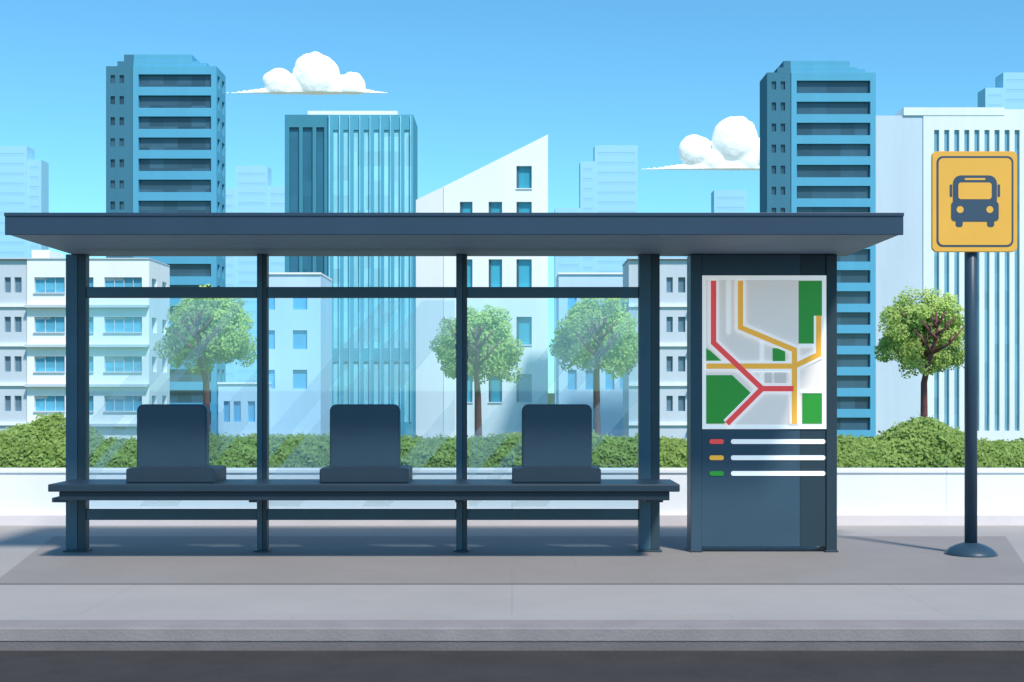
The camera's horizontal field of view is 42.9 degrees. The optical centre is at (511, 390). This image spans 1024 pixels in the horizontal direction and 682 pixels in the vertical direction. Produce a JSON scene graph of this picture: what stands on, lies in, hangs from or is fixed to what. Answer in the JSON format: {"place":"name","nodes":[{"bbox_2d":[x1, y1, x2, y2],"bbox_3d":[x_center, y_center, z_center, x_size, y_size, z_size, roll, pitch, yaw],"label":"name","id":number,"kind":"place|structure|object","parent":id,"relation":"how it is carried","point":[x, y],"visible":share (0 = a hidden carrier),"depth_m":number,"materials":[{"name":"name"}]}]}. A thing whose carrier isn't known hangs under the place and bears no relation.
{"place":"outdoors","nodes":[
{"label":"outdoors","id":0,"kind":"place"},
{"bbox_2d":[227,51,386,94],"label":"cloud","id":1,"kind":"structure","parent":0,"point":[316,73],"depth_m":895.68,"materials":[{"name":"white"}]},
{"bbox_2d":[0,526,1023,619],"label":"pavement","id":2,"kind":"structure","parent":0,"point":[18,544],"depth_m":7.80,"materials":[{"name":"concrete"}]},
{"bbox_2d":[0,536,1023,583],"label":"paving apron","id":3,"kind":"object","parent":2,"relation":"on","point":[439,560],"visible":1,"depth_m":9.35,"materials":[{"name":"grey concrete"}]},
{"bbox_2d":[4,213,903,551],"bbox_3d":[-0.403,0.023,9.424,6.051,2.424,1.432,0,0,0],"label":"bus shelter","id":4,"kind":"object","parent":3,"relation":"on","point":[364,453],"visible":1,"depth_m":9.71,"materials":[{"name":"paint"}]},
{"bbox_2d":[686,254,837,551],"bbox_3d":[1.923,0.099,10.046,1.133,2.274,0.247,0,0,0],"label":"map kiosk","id":5,"kind":"object","parent":3,"relation":"on","point":[761,400],"visible":1,"depth_m":9.94,"materials":[{"name":"blue metal"}]},
{"bbox_2d":[931,151,1016,557],"bbox_3d":[3.462,-0.275,9.752,0.472,3.027,0.460,0,0,44],"label":"bus stop sign","id":6,"kind":"object","parent":3,"relation":"on","point":[973,203],"visible":1,"depth_m":9.73,"materials":[{"name":"metal"}]},
{"bbox_2d":[0,651,1023,681],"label":"road","id":7,"kind":"structure","parent":0,"point":[511,666],"depth_m":6.38,"materials":[{"name":"grey asphalt"}]},
{"bbox_2d":[0,620,1023,650],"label":"kerb","id":8,"kind":"structure","parent":7,"relation":"on","point":[511,635],"depth_m":6.79,"materials":[{"name":"concrete"}]},
{"bbox_2d":[0,412,1023,467],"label":"hedge","id":9,"kind":"object","parent":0,"point":[917,442],"visible":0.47,"depth_m":12.95,"materials":[{"name":"green plant"}]},
{"bbox_2d":[0,473,1023,513],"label":"wall","id":10,"kind":"structure","parent":0,"point":[857,493],"depth_m":12.00,"materials":[{"name":"white concrete"}]},
{"bbox_2d":[0,468,65,472],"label":"coping","id":11,"kind":"object","parent":10,"relation":"on","point":[32,470],"depth_m":11.98,"materials":[{"name":"white concrete"}]},
{"bbox_2d":[89,468,511,472],"bbox_3d":[-2.000,0.744,12.127,3.998,0.032,0.285,0,0,0],"label":"coping","id":12,"kind":"object","parent":10,"relation":"on","point":[317,470],"visible":0.56,"depth_m":11.98,"materials":[{"name":"white concrete"}]},
{"bbox_2d":[600,468,945,472],"bbox_3d":[2.000,0.744,12.127,3.998,0.032,0.285,0,0,0],"label":"coping","id":13,"kind":"object","parent":10,"relation":"on","point":[839,470],"visible":0.45,"depth_m":11.98,"materials":[{"name":"white concrete"}]},
{"bbox_2d":[940,468,1023,472],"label":"coping","id":14,"kind":"object","parent":10,"relation":"on","point":[989,470],"visible":0.63,"depth_m":11.98,"materials":[{"name":"white concrete"}]},
{"bbox_2d":[0,514,1023,525],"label":"plinth","id":15,"kind":"structure","parent":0,"point":[681,519],"depth_m":11.95,"materials":[{"name":"concrete"}]},
{"bbox_2d":[0,0,1023,392],"label":"sky","id":16,"kind":"structure","parent":0,"point":[480,81],"materials":[{"name":"blue"}]},
{"bbox_2d":[548,393,553,403],"bbox_3d":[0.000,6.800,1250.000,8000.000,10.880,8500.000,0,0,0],"label":"ground","id":17,"kind":"structure","parent":0,"point":[550,398],"depth_m":1969.14,"materials":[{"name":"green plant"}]},
{"bbox_2d":[0,260,26,431],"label":"stair wing","id":18,"kind":"structure","parent":17,"relation":"on","point":[13,330],"depth_m":100.20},
{"bbox_2d":[0,344,24,345],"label":"floor band","id":19,"kind":"object","parent":18,"relation":"attached to","point":[12,344],"visible":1,"depth_m":100.02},
{"bbox_2d":[0,383,26,385],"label":"floor band","id":20,"kind":"object","parent":18,"relation":"attached to","point":[12,384],"visible":1,"depth_m":100.02,"materials":[{"name":"white concrete"}]},
{"bbox_2d":[0,423,26,424],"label":"floor band","id":21,"kind":"object","parent":18,"relation":"attached to","point":[10,423],"visible":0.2,"depth_m":100.02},
{"bbox_2d":[0,146,48,257],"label":"distant building","id":22,"kind":"structure","parent":17,"relation":"on","point":[24,180],"depth_m":620.06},
{"bbox_2d":[27,259,169,440],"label":"wing","id":23,"kind":"structure","parent":17,"relation":"on","point":[151,323],"depth_m":100.00,"materials":[{"name":"white paint"}]},
{"bbox_2d":[0,304,26,306],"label":"floor band","id":24,"kind":"object","parent":23,"relation":"attached to","point":[12,305],"visible":1,"depth_m":100.02,"materials":[{"name":"white concrete"}]},
{"bbox_2d":[36,396,47,398],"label":"blind","id":25,"kind":"object","parent":23,"relation":"attached to","point":[40,397],"visible":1,"depth_m":100.26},
{"bbox_2d":[33,292,64,293],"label":"sill","id":26,"kind":"structure","parent":23,"relation":"attached to","point":[48,292],"depth_m":99.86,"materials":[{"name":"white concrete"}]},
{"bbox_2d":[33,332,64,332],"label":"sill","id":27,"kind":"structure","parent":23,"relation":"attached to","point":[48,332],"depth_m":99.86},
{"bbox_2d":[33,372,64,372],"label":"sill","id":28,"kind":"structure","parent":23,"relation":"attached to","point":[48,372],"depth_m":99.86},
{"bbox_2d":[33,411,64,411],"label":"sill","id":29,"kind":"structure","parent":23,"relation":"attached to","point":[48,411],"depth_m":99.86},
{"bbox_2d":[0,258,169,265],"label":"parapet cap","id":30,"kind":"object","parent":23,"relation":"on","point":[89,258],"visible":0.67,"depth_m":99.90,"materials":[{"name":"white concrete"}]},
{"bbox_2d":[32,250,62,257],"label":"stair head","id":31,"kind":"object","parent":30,"relation":"on","point":[44,254],"visible":0.71,"depth_m":101.00},
{"bbox_2d":[25,305,148,307],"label":"balcony slab","id":32,"kind":"structure","parent":23,"relation":"attached to","point":[90,306],"depth_m":99.50,"materials":[{"name":"white concrete"}]},
{"bbox_2d":[25,384,148,386],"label":"balcony slab","id":33,"kind":"structure","parent":23,"relation":"attached to","point":[90,385],"depth_m":99.50,"materials":[{"name":"white concrete"}]},
{"bbox_2d":[25,344,148,346],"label":"balcony slab","id":34,"kind":"structure","parent":23,"relation":"attached to","point":[90,345],"depth_m":99.50,"materials":[{"name":"white concrete"}]},
{"bbox_2d":[55,424,136,426],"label":"balcony slab","id":35,"kind":"structure","parent":23,"relation":"attached to","point":[114,425],"depth_m":99.50,"materials":[{"name":"white concrete"}]},
{"bbox_2d":[105,356,122,360],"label":"blind","id":36,"kind":"object","parent":23,"relation":"attached to","point":[111,358],"visible":1,"depth_m":100.26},
{"bbox_2d":[105,278,122,280],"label":"blind","id":37,"kind":"object","parent":23,"relation":"attached to","point":[112,279],"visible":1,"depth_m":100.26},
{"bbox_2d":[105,396,124,399],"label":"blind","id":38,"kind":"object","parent":23,"relation":"attached to","point":[112,397],"visible":1,"depth_m":100.26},
{"bbox_2d":[105,317,125,318],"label":"blind","id":39,"kind":"object","parent":23,"relation":"attached to","point":[115,317],"visible":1,"depth_m":100.26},
{"bbox_2d":[103,411,136,411],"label":"sill","id":40,"kind":"structure","parent":23,"relation":"attached to","point":[119,411],"depth_m":99.86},
{"bbox_2d":[103,332,141,332],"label":"sill","id":41,"kind":"structure","parent":23,"relation":"attached to","point":[122,332],"depth_m":99.86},
{"bbox_2d":[103,372,141,372],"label":"sill","id":42,"kind":"structure","parent":23,"relation":"attached to","point":[122,372],"depth_m":99.86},
{"bbox_2d":[106,55,225,434],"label":"office tower","id":43,"kind":"structure","parent":17,"relation":"on","point":[165,133],"depth_m":205.15,"materials":[{"name":"blue glass"}]},
{"bbox_2d":[153,284,256,433],"bbox_3d":[-7.958,0.151,33.838,2.684,5.781,2.195,0,0,0],"label":"tree","id":44,"kind":"object","parent":17,"relation":"on","point":[202,333],"visible":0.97,"depth_m":33.59,"materials":[{"name":"green plant"}]},
{"bbox_2d":[226,188,235,381],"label":"block","id":45,"kind":"structure","parent":17,"relation":"on","point":[231,270],"depth_m":640.00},
{"bbox_2d":[217,382,270,437],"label":"office block","id":46,"kind":"structure","parent":17,"relation":"on","point":[237,407],"depth_m":108.00,"materials":[{"name":"white concrete"}]},
{"bbox_2d":[235,166,270,381],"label":"block","id":47,"kind":"structure","parent":17,"relation":"on","point":[252,184],"depth_m":640.50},
{"bbox_2d":[268,187,284,271],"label":"block","id":48,"kind":"structure","parent":17,"relation":"on","point":[276,199],"depth_m":641.00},
{"bbox_2d":[269,272,331,436],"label":"office block","id":49,"kind":"structure","parent":17,"relation":"on","point":[300,354],"depth_m":112.00,"materials":[{"name":"white concrete"}]},
{"bbox_2d":[285,111,417,436],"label":"glass tower","id":50,"kind":"structure","parent":17,"relation":"on","point":[351,161],"depth_m":160.02,"materials":[{"name":"blue glass"}]},
{"bbox_2d":[429,304,524,438],"bbox_3d":[-0.914,0.392,33.858,2.485,5.300,2.235,0,0,0],"label":"tree","id":51,"kind":"object","parent":17,"relation":"on","point":[492,348],"visible":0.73,"depth_m":33.67,"materials":[{"name":"green plant"}]},
{"bbox_2d":[416,135,547,438],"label":"sloped roof office","id":52,"kind":"structure","parent":17,"relation":"on","point":[516,181],"depth_m":130.00,"materials":[{"name":"white concrete"}]},
{"bbox_2d":[554,208,579,403],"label":"block","id":53,"kind":"structure","parent":17,"relation":"on","point":[566,263],"depth_m":640.00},
{"bbox_2d":[579,161,594,271],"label":"block","id":54,"kind":"structure","parent":17,"relation":"on","point":[587,188],"depth_m":640.50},
{"bbox_2d":[556,272,622,437],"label":"office block","id":55,"kind":"structure","parent":17,"relation":"on","point":[574,386],"depth_m":118.00,"materials":[{"name":"white concrete"}]},
{"bbox_2d":[549,298,637,434],"bbox_3d":[2.200,0.221,33.791,2.489,5.640,2.101,0,0,0],"label":"tree","id":56,"kind":"object","parent":17,"relation":"on","point":[588,333],"visible":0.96,"depth_m":33.55,"materials":[{"name":"green plant"}]},
{"bbox_2d":[593,145,637,271],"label":"block","id":57,"kind":"structure","parent":17,"relation":"on","point":[616,178],"depth_m":641.00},
{"bbox_2d":[623,260,686,440],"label":"apartment building","id":58,"kind":"structure","parent":17,"relation":"on","point":[673,330],"depth_m":104.20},
{"bbox_2d":[660,256,687,257],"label":"distant building","id":59,"kind":"structure","parent":17,"relation":"on","point":[673,256],"depth_m":680.00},
{"bbox_2d":[711,190,745,212],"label":"distant building","id":60,"kind":"structure","parent":17,"relation":"on","point":[728,201],"depth_m":660.00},
{"bbox_2d":[760,61,875,436],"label":"office tower","id":61,"kind":"structure","parent":17,"relation":"on","point":[817,136],"depth_m":200.15,"materials":[{"name":"blue glass"}]},
{"bbox_2d":[874,286,963,418],"bbox_3d":[10.733,0.149,33.865,2.542,5.786,2.250,0,0,0],"label":"tree","id":62,"kind":"object","parent":17,"relation":"on","point":[922,345],"visible":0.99,"depth_m":33.65,"materials":[{"name":"green plant"}]},
{"bbox_2d":[876,107,1023,441],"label":"ribbed tower","id":63,"kind":"structure","parent":17,"relation":"on","point":[910,141],"depth_m":235.20,"materials":[{"name":"white concrete"}]},
{"bbox_2d":[978,72,1023,108],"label":"distant building","id":64,"kind":"structure","parent":17,"relation":"on","point":[1007,92],"depth_m":600.50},
{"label":"main wing","id":65,"kind":"object","parent":17,"relation":"on","visible":0},
{"bbox_2d":[622,258,686,265],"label":"parapet cap","id":66,"kind":"object","parent":65,"relation":"on","point":[625,262],"visible":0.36,"depth_m":104.26,"materials":[{"name":"white concrete"}]},
{"bbox_2d":[629,304,686,306],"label":"floor band","id":67,"kind":"object","parent":65,"relation":"attached to","point":[664,305],"visible":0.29,"depth_m":104.02,"materials":[{"name":"white concrete"}]},
{"bbox_2d":[629,383,686,385],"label":"floor band","id":68,"kind":"object","parent":65,"relation":"attached to","point":[664,384],"visible":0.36,"depth_m":104.02,"materials":[{"name":"white concrete"}]},
{"bbox_2d":[629,423,686,424],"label":"floor band","id":69,"kind":"object","parent":65,"relation":"attached to","point":[663,423],"visible":0.36,"depth_m":104.02,"materials":[{"name":"white concrete"}]},
{"bbox_2d":[660,344,686,345],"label":"floor band","id":70,"kind":"object","parent":65,"relation":"attached to","point":[673,344],"depth_m":104.02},
{"bbox_2d":[641,116,759,170],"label":"cloud","id":71,"kind":"structure","parent":0,"point":[735,142],"depth_m":895.74,"materials":[{"name":"white"}]}
]}

